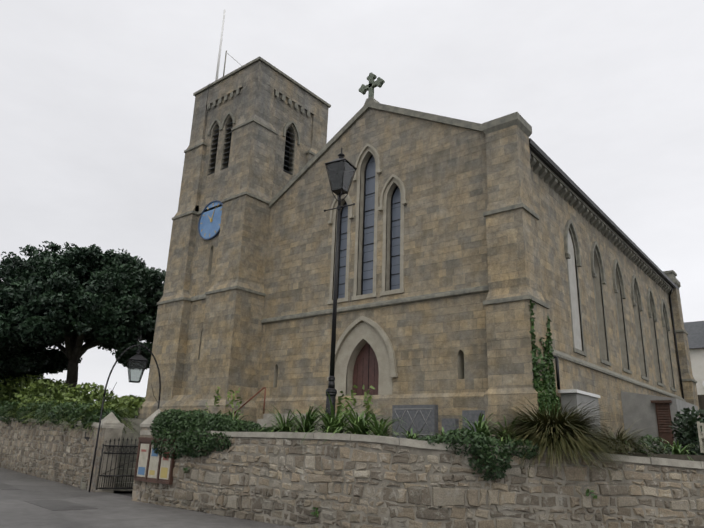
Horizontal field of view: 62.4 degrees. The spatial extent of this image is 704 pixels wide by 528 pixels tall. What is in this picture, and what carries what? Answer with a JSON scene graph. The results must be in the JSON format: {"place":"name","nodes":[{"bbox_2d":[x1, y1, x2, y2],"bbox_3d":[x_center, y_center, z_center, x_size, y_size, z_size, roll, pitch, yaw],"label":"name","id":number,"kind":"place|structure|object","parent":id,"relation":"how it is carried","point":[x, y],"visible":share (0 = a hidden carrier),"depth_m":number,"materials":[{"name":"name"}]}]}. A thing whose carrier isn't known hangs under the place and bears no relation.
{"place":"outdoors","nodes":[
{"label":"outdoors","id":0,"kind":"place"},
{"bbox_2d":[0,241,165,398],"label":"tree","id":1,"kind":"object","parent":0,"point":[107,298],"depth_m":33.40,"materials":[{"name":"green plant"}]},
{"bbox_2d":[87,428,104,491],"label":"gate pier","id":2,"kind":"structure","parent":0,"point":[97,459],"depth_m":18.48,"materials":[{"name":"grey stone"}]},
{"bbox_2d":[95,412,122,428],"bbox_3d":[-7.934,5.119,19.100,0.660,0.530,0.660,-17,-25,47],"label":"gate pier cap","id":3,"kind":"object","parent":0,"point":[110,417],"visible":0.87,"depth_m":18.93,"materials":[{"name":"grey stone"}]},
{"bbox_2d":[114,491,132,496],"bbox_3d":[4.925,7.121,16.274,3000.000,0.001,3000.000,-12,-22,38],"label":"threshold","id":4,"kind":"object","parent":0,"point":[128,493],"depth_m":19.40,"materials":[{"name":"concrete"}]},
{"bbox_2d":[131,427,152,501],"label":"gate pier","id":5,"kind":"structure","parent":0,"point":[136,493],"depth_m":16.01,"materials":[{"name":"grey stone"}]},
{"bbox_2d":[140,409,159,426],"bbox_3d":[-5.608,4.443,16.779,0.660,0.530,0.660,-12,-22,38],"label":"gate pier cap","id":6,"kind":"object","parent":5,"relation":"on","point":[147,422],"visible":0.3,"depth_m":16.62,"materials":[{"name":"grey stone"}]},
{"bbox_2d":[0,467,294,527],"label":"road","id":7,"kind":"structure","parent":0,"point":[113,510],"depth_m":13.38,"materials":[{"name":"grey asphalt"}]},
{"bbox_2d":[0,482,97,510],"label":"tar patches","id":8,"kind":"object","parent":7,"relation":"on","point":[55,505],"visible":1,"depth_m":14.60,"materials":[{"name":"grey asphalt"}]},
{"bbox_2d":[0,420,122,492],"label":"retaining wall","id":9,"kind":"structure","parent":7,"relation":"on","point":[112,434],"depth_m":19.26,"materials":[{"name":"stone"}]},
{"bbox_2d":[0,421,103,489],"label":"retaining wall stones","id":10,"kind":"object","parent":9,"relation":"attached to","point":[75,461],"visible":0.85,"depth_m":22.95,"materials":[{"name":"grey stone"}]},
{"bbox_2d":[0,396,120,412],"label":"yellow shrubs","id":11,"kind":"object","parent":9,"relation":"on","point":[108,405],"depth_m":24.19,"materials":[{"name":"green plant"}]},
{"bbox_2d":[0,417,123,427],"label":"wall coping","id":12,"kind":"object","parent":9,"relation":"on","point":[94,424],"visible":0.29,"depth_m":20.71,"materials":[{"name":"grey stone"}]},
{"bbox_2d":[88,337,160,491],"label":"gate and overthrow","id":13,"kind":"structure","parent":7,"relation":"on","point":[138,357],"depth_m":18.71,"materials":[{"name":"black metal"}]},
{"bbox_2d":[128,361,146,380],"bbox_3d":[-7.245,3.599,19.509,0.551,0.680,0.551,-28,-34,59],"label":"lantern glass","id":14,"kind":"object","parent":13,"relation":"attached to","point":[143,367],"visible":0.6,"depth_m":19.60,"materials":[{"name":"clear glass"}]},
{"bbox_2d":[132,436,703,527],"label":"boundary wall stones","id":15,"kind":"object","parent":7,"relation":"on","point":[444,499],"visible":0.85,"depth_m":11.31,"materials":[{"name":"grey stone"}]},
{"bbox_2d":[134,437,176,483],"bbox_3d":[-5.330,5.311,15.773,1.720,1.140,0.140,-12,-22,38],"label":"notice board","id":16,"kind":"object","parent":15,"relation":"attached to","point":[144,440],"visible":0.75,"depth_m":15.75,"materials":[{"name":"brown wood"}]},
{"bbox_2d":[138,448,157,474],"bbox_3d":[-5.575,5.393,15.899,0.840,0.720,0.003,-12,-22,38],"label":"blue poster","id":17,"kind":"object","parent":16,"relation":"attached to","point":[141,470],"visible":0.71,"depth_m":15.92,"materials":[{"name":"blue paper"}]},
{"bbox_2d":[137,444,171,479],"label":"notice papers","id":18,"kind":"object","parent":16,"relation":"attached to","point":[153,462],"visible":0.59,"depth_m":15.76,"materials":[{"name":"white paper"}]},
{"bbox_2d":[141,449,168,459],"bbox_3d":[-5.359,5.178,15.787,1.340,0.240,0.003,-12,-22,38],"label":"notice heading","id":19,"kind":"object","parent":16,"relation":"attached to","point":[143,450],"visible":0.75,"depth_m":15.49,"materials":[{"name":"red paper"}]},
{"bbox_2d":[149,467,167,477],"bbox_3d":[-5.156,5.544,15.490,0.820,0.260,0.003,-12,-22,38],"label":"yellow poster","id":20,"kind":"object","parent":16,"relation":"attached to","point":[164,471],"visible":1,"depth_m":15.37,"materials":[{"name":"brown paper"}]},
{"bbox_2d":[183,467,596,516],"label":"wall weeds","id":21,"kind":"object","parent":15,"relation":"on","point":[316,509],"depth_m":11.84,"materials":[{"name":"green plant"}]},
{"bbox_2d":[137,394,256,422],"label":"tower plinth","id":22,"kind":"structure","parent":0,"point":[191,403],"depth_m":24.10,"materials":[{"name":"beige stone"}]},
{"bbox_2d":[199,202,221,237],"bbox_3d":[-6.656,-2.081,27.688,1.900,1.900,0.070,-12,-22,38],"label":"clock face","id":23,"kind":"object","parent":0,"point":[207,226],"visible":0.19,"depth_m":27.67},
{"bbox_2d":[200,203,221,236],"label":"clock markings","id":24,"kind":"object","parent":23,"relation":"on","point":[211,220],"visible":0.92,"depth_m":27.66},
{"bbox_2d":[157,118,315,304],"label":"tower string courses","id":25,"kind":"object","parent":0,"point":[198,297],"visible":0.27,"depth_m":26.98,"materials":[{"name":"grey stone"}]},
{"bbox_2d":[181,88,312,394],"bbox_3d":[-5.205,0.049,29.104,4.900,17.120,4.900,-12,-22,38],"label":"tower shaft","id":26,"kind":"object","parent":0,"point":[214,185],"visible":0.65,"depth_m":28.60,"materials":[{"name":"beige stone"}]},
{"bbox_2d":[208,118,294,174],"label":"louvres","id":27,"kind":"object","parent":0,"point":[229,147],"visible":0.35,"depth_m":29.15,"materials":[{"name":"grey wood"}]},
{"bbox_2d":[214,130,289,172],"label":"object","id":28,"kind":"object","parent":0,"point":[286,163],"visible":0.02,"depth_m":29.61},
{"bbox_2d":[208,112,299,144],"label":"window arch surrounds","id":29,"kind":"object","parent":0,"point":[221,126],"visible":0.88,"depth_m":29.38,"materials":[{"name":"grey stone"}]},
{"bbox_2d":[193,60,328,122],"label":"tower parapet","id":30,"kind":"structure","parent":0,"point":[280,83],"depth_m":29.83,"materials":[{"name":"beige stone"}]},
{"bbox_2d":[193,56,330,116],"bbox_3d":[-4.911,-8.371,31.696,5.292,1.510,5.292,-12,-22,38],"label":"tower coping and corbels","id":31,"kind":"object","parent":30,"relation":"on","point":[276,92],"visible":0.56,"depth_m":29.84,"materials":[{"name":"grey stone"}]},
{"bbox_2d":[0,0,703,400],"label":"sky","id":32,"kind":"structure","parent":0,"point":[97,100],"materials":[{"name":"white"}]},
{"bbox_2d":[255,392,484,437],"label":"wall plinth","id":33,"kind":"structure","parent":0,"point":[452,405],"depth_m":20.03,"materials":[{"name":"beige stone"}]},
{"bbox_2d":[257,108,487,397],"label":"gable wall","id":34,"kind":"structure","parent":0,"point":[439,170],"depth_m":21.84,"materials":[{"name":"beige stone"}]},
{"bbox_2d":[327,143,407,380],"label":"arch mouldings","id":35,"kind":"object","parent":34,"relation":"attached to","point":[375,325],"visible":0.79,"depth_m":22.13,"materials":[{"name":"beige stone"}]},
{"bbox_2d":[338,156,400,298],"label":"lancet windows","id":36,"kind":"structure","parent":34,"relation":"in","point":[369,236],"depth_m":23.05,"materials":[{"name":"grey glass"}]},
{"bbox_2d":[144,436,703,527],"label":"retaining wall","id":37,"kind":"structure","parent":0,"point":[419,452],"depth_m":11.32,"materials":[{"name":"stone"}]},
{"bbox_2d":[140,430,703,468],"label":"wall coping","id":38,"kind":"object","parent":37,"relation":"on","point":[441,446],"visible":0.54,"depth_m":11.54,"materials":[{"name":"grey concrete"}]},
{"bbox_2d":[531,167,681,396],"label":"side wall","id":39,"kind":"structure","parent":0,"point":[554,211],"depth_m":25.19,"materials":[{"name":"beige stone"}]},
{"bbox_2d":[531,146,674,287],"bbox_3d":[8.757,-1.742,33.316,12.800,3.350,23.700,-12,-22,38],"label":"roof gutter","id":40,"kind":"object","parent":39,"relation":"on","point":[598,212],"depth_m":25.06,"materials":[{"name":"black metal"}]},
{"bbox_2d":[601,452,703,461],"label":"churchyard ground","id":41,"kind":"structure","parent":0,"point":[685,457],"depth_m":11.98,"materials":[{"name":"green plant"}]},
{"bbox_2d":[0,400,120,430],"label":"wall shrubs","id":42,"kind":"object","parent":41,"relation":"on","point":[52,414],"depth_m":22.73,"materials":[{"name":"green plant"}]},
{"bbox_2d":[0,397,140,436],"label":"ivy leaves","id":43,"kind":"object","parent":41,"relation":"on","point":[86,407],"depth_m":21.35,"materials":[{"name":"plant"}]},
{"bbox_2d":[0,373,145,417],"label":"bushes","id":44,"kind":"object","parent":41,"relation":"on","point":[50,389],"visible":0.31,"depth_m":31.26,"materials":[{"name":"green plant"}]},
{"bbox_2d":[53,400,134,431],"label":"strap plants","id":45,"kind":"object","parent":41,"relation":"on","point":[117,413],"visible":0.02,"depth_m":21.44,"materials":[{"name":"green plant"}]},
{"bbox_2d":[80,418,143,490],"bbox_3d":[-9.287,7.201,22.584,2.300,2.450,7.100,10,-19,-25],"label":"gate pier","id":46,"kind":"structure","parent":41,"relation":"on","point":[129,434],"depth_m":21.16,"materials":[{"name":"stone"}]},
{"bbox_2d":[145,79,327,400],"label":"tower buttresses","id":47,"kind":"structure","parent":41,"relation":"on","point":[230,351],"depth_m":26.43,"materials":[{"name":"beige stone"}]},
{"bbox_2d":[198,200,222,239],"bbox_3d":[-6.668,-2.086,27.673,1.970,1.960,0.110,-12,-22,38],"label":"clock rim","id":48,"kind":"object","parent":47,"relation":"attached to","point":[215,235],"visible":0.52,"depth_m":27.79,"materials":[{"name":"blue metal"}]},
{"bbox_2d":[215,9,225,80],"bbox_3d":[-7.354,-11.738,32.343,0.139,5.800,0.139,11,-19,-27],"label":"flagpole","id":49,"kind":"object","parent":47,"relation":"on","point":[218,64],"visible":0.65,"depth_m":32.36,"materials":[{"name":"white metal"}]},
{"bbox_2d":[223,50,241,75],"bbox_3d":[-5.909,-10.489,31.307,2.408,2.900,0.086,-5,-18,21],"label":"aerial mast","id":50,"kind":"object","parent":47,"relation":"attached to","point":[226,53],"visible":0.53,"depth_m":31.84,"materials":[{"name":"metal"}]},
{"bbox_2d":[233,387,265,416],"bbox_3d":[-3.920,5.619,21.977,1.752,1.873,0.060,-12,-22,38],"label":"handrail","id":51,"kind":"object","parent":41,"relation":"on","point":[252,397],"visible":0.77,"depth_m":21.85,"materials":[{"name":"brown metal"}]},
{"bbox_2d":[246,413,391,436],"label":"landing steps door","id":52,"kind":"structure","parent":41,"relation":"on","point":[267,418],"depth_m":20.29,"materials":[{"name":"stone"}]},
{"bbox_2d":[324,147,356,430],"bbox_3d":[-0.401,0.493,14.443,0.946,7.570,0.738,-12,-22,38],"label":"lamp post","id":53,"kind":"object","parent":41,"relation":"on","point":[331,390],"depth_m":14.97,"materials":[{"name":"black metal"}]},
{"bbox_2d":[150,408,671,482],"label":"wall shrubs","id":54,"kind":"object","parent":41,"relation":"on","point":[166,423],"depth_m":14.25,"materials":[{"name":"green plant"}]},
{"bbox_2d":[392,405,437,437],"bbox_3d":[1.941,5.017,17.991,1.550,1.270,0.220,-12,-22,38],"label":"metal panel","id":55,"kind":"object","parent":41,"relation":"on","point":[431,421],"visible":0.64,"depth_m":17.88,"materials":[{"name":"grey metal"}]},
{"bbox_2d":[393,408,432,434],"bbox_3d":[1.873,4.860,17.946,1.430,0.800,0.024,-12,-22,38],"label":"tablet relief","id":56,"kind":"object","parent":55,"relation":"attached to","point":[405,409],"visible":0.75,"depth_m":18.03,"materials":[{"name":"stone"}]},
{"bbox_2d":[205,391,701,460],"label":"strap-leaf plants","id":57,"kind":"object","parent":41,"relation":"on","point":[336,424],"visible":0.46,"depth_m":12.63,"materials":[{"name":"green plant"}]},
{"bbox_2d":[204,384,374,418],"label":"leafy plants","id":58,"kind":"object","parent":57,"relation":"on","point":[367,402],"visible":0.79,"depth_m":13.50,"materials":[{"name":"plant"}]},
{"bbox_2d":[442,410,485,440],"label":"headstones","id":59,"kind":"object","parent":41,"relation":"on","point":[469,416],"visible":0.39,"depth_m":16.18,"materials":[{"name":"stone"}]},
{"bbox_2d":[485,125,549,388],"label":"corner pier","id":60,"kind":"structure","parent":41,"relation":"on","point":[513,260],"depth_m":18.15,"materials":[{"name":"stone"}]},
{"bbox_2d":[482,112,549,308],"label":"corner pier caps","id":61,"kind":"object","parent":60,"relation":"attached to","point":[512,119],"visible":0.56,"depth_m":19.29,"materials":[{"name":"stone"}]},
{"bbox_2d":[528,298,560,415],"bbox_3d":[5.903,3.404,17.773,0.821,4.236,2.925,-3,-18,16],"label":"ivy","id":62,"kind":"object","parent":60,"relation":"attached to","point":[548,381],"visible":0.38,"depth_m":17.08,"materials":[{"name":"green plant"}]},
{"bbox_2d":[484,388,550,440],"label":"pier plinth","id":63,"kind":"structure","parent":41,"relation":"on","point":[493,398],"depth_m":16.78,"materials":[{"name":"stone"}]},
{"bbox_2d":[489,396,662,476],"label":"tussock grass","id":64,"kind":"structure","parent":41,"relation":"on","point":[552,432],"depth_m":11.39,"materials":[{"name":"green plant"}]},
{"bbox_2d":[561,393,600,449],"bbox_3d":[7.645,5.390,19.287,0.500,2.000,2.200,-12,-22,38],"label":"slab base","id":65,"kind":"object","parent":41,"relation":"on","point":[575,400],"visible":0.43,"depth_m":18.88,"materials":[{"name":"grey concrete"}]},
{"bbox_2d":[558,389,599,397],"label":"white slab","id":66,"kind":"structure","parent":65,"relation":"on","point":[579,392],"depth_m":18.84,"materials":[{"name":"white paint"}]},
{"bbox_2d":[621,391,698,453],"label":"boiler house","id":67,"kind":"structure","parent":41,"relation":"on","point":[641,408],"depth_m":24.09,"materials":[{"name":"grey paint"}]},
{"bbox_2d":[651,400,673,450],"bbox_3d":[12.561,6.489,23.405,0.750,1.950,0.200,-12,-22,38],"label":"louvered door","id":68,"kind":"structure","parent":67,"relation":"in","point":[663,415],"depth_m":23.47,"materials":[{"name":"brown wood"}]},
{"bbox_2d":[671,288,700,417],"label":"corner pier","id":69,"kind":"structure","parent":41,"relation":"on","point":[690,392],"depth_m":35.80,"materials":[{"name":"stone"}]},
{"bbox_2d":[671,278,696,382],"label":"buttress caps","id":70,"kind":"object","parent":69,"relation":"on","point":[676,281],"visible":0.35,"depth_m":36.19,"materials":[{"name":"stone"}]},
{"bbox_2d":[669,406,703,454],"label":"shrub","id":71,"kind":"object","parent":41,"relation":"on","point":[684,438],"visible":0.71,"depth_m":21.01,"materials":[{"name":"green plant"}]},
{"bbox_2d":[679,417,703,454],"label":"shrub leaves","id":72,"kind":"object","parent":41,"relation":"on","point":[690,431],"visible":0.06,"depth_m":22.99,"materials":[{"name":"green plant"}]},
{"bbox_2d":[697,421,703,452],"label":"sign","id":73,"kind":"object","parent":41,"relation":"on","point":[701,438],"visible":1,"depth_m":17.92,"materials":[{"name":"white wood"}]},
{"bbox_3d":[8.457,2.981,31.773,12.100,14.000,23.400,-12,-22,38],"label":"nave","id":74,"kind":"object","parent":41,"relation":"on","visible":0},
{"bbox_2d":[327,147,403,395],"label":"gable surrounds","id":75,"kind":"object","parent":74,"relation":"attached to","point":[369,334],"visible":0.71,"depth_m":21.96,"materials":[{"name":"beige stone"}]},
{"bbox_2d":[352,342,378,395],"bbox_3d":[0.635,4.205,21.503,1.520,2.800,0.080,-12,-22,38],"label":"church door","id":76,"kind":"structure","parent":74,"relation":"attached to","point":[366,356],"depth_m":21.64,"materials":[{"name":"brown wood"}]},
{"bbox_2d":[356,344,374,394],"bbox_3d":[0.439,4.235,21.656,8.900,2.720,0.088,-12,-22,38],"label":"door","id":77,"kind":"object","parent":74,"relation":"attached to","point":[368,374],"visible":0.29,"depth_m":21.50,"materials":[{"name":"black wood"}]},
{"bbox_2d":[337,155,399,298],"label":"window frames","id":78,"kind":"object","parent":74,"relation":"attached to","point":[363,245],"visible":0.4,"depth_m":23.18,"materials":[{"name":"black metal"}]},
{"bbox_2d":[261,285,488,323],"bbox_3d":[0.154,1.661,22.136,11.400,0.240,0.100,-12,-22,38],"label":"string course","id":79,"kind":"object","parent":74,"relation":"attached to","point":[436,296],"visible":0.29,"depth_m":21.27,"materials":[{"name":"stone"}]},
{"bbox_2d":[269,97,482,207],"bbox_3d":[0.765,-5.015,24.547,11.550,3.848,1.100,-12,-22,38],"label":"gable coping","id":80,"kind":"object","parent":74,"relation":"attached to","point":[372,102],"visible":0.47,"depth_m":24.41,"materials":[{"name":"stone"}]},
{"bbox_2d":[358,72,384,97],"bbox_3d":[0.830,-7.598,24.860,1.294,1.277,0.170,-12,-22,38],"label":"gable cross","id":81,"kind":"object","parent":80,"relation":"on","point":[379,82],"visible":1,"depth_m":24.80,"materials":[{"name":"grey stone"}]},
{"bbox_2d":[568,230,581,350],"bbox_3d":[8.594,0.897,22.710,0.040,4.960,1.020,-12,-22,38],"label":"window pane","id":82,"kind":"structure","parent":74,"relation":"attached to","point":[574,305],"depth_m":22.66,"materials":[{"name":"grey glass"}]},
{"bbox_2d":[530,151,672,294],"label":"corbelled cornice","id":83,"kind":"structure","parent":74,"relation":"attached to","point":[554,180],"depth_m":25.56,"materials":[{"name":"stone"}]},
{"bbox_2d":[529,138,683,398],"bbox_3d":[13.293,3.013,27.588,0.440,9.200,23.650,-12,-22,38],"label":"gutter and pipes","id":84,"kind":"object","parent":74,"relation":"attached to","point":[553,164],"visible":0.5,"depth_m":25.43,"materials":[{"name":"black metal"}]},
{"bbox_2d":[552,357,671,451],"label":"side plinth","id":85,"kind":"structure","parent":74,"relation":"attached to","point":[608,389],"depth_m":22.78,"materials":[{"name":"stone"}]},
{"bbox_2d":[564,219,670,330],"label":"window surrounds","id":86,"kind":"object","parent":74,"relation":"attached to","point":[569,222],"visible":0.83,"depth_m":27.24,"materials":[{"name":"stone"}]},
{"bbox_2d":[552,349,685,401],"bbox_3d":[13.077,5.438,26.920,0.200,0.280,23.600,-12,-22,38],"label":"ledge","id":87,"kind":"object","parent":74,"relation":"attached to","point":[562,355],"visible":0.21,"depth_m":23.97,"materials":[{"name":"stone"}]},
{"bbox_2d":[566,226,676,391],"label":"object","id":88,"kind":"object","parent":74,"relation":"attached to","point":[580,352],"visible":0.56,"depth_m":26.24,"materials":[{"name":"stone"}]},
{"bbox_2d":[663,270,676,278],"bbox_3d":[20.491,0.883,37.876,1.040,0.600,1.040,-12,-22,38],"label":"chimney","id":89,"kind":"object","parent":74,"relation":"on","point":[671,274],"visible":0.39,"depth_m":37.40,"materials":[{"name":"stone"}]},
{"bbox_2d":[698,395,703,417],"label":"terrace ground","id":90,"kind":"structure","parent":0,"point":[701,401],"depth_m":38.91,"materials":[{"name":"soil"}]},
{"bbox_2d":[689,348,703,394],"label":"house walls","id":91,"kind":"structure","parent":90,"relation":"on","point":[697,359],"depth_m":50.95,"materials":[{"name":"white paint"}]},
{"bbox_2d":[684,321,703,348],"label":"house roof","id":92,"kind":"structure","parent":91,"relation":"on","point":[695,332],"depth_m":53.33,"materials":[{"name":"grey tile"}]}
]}

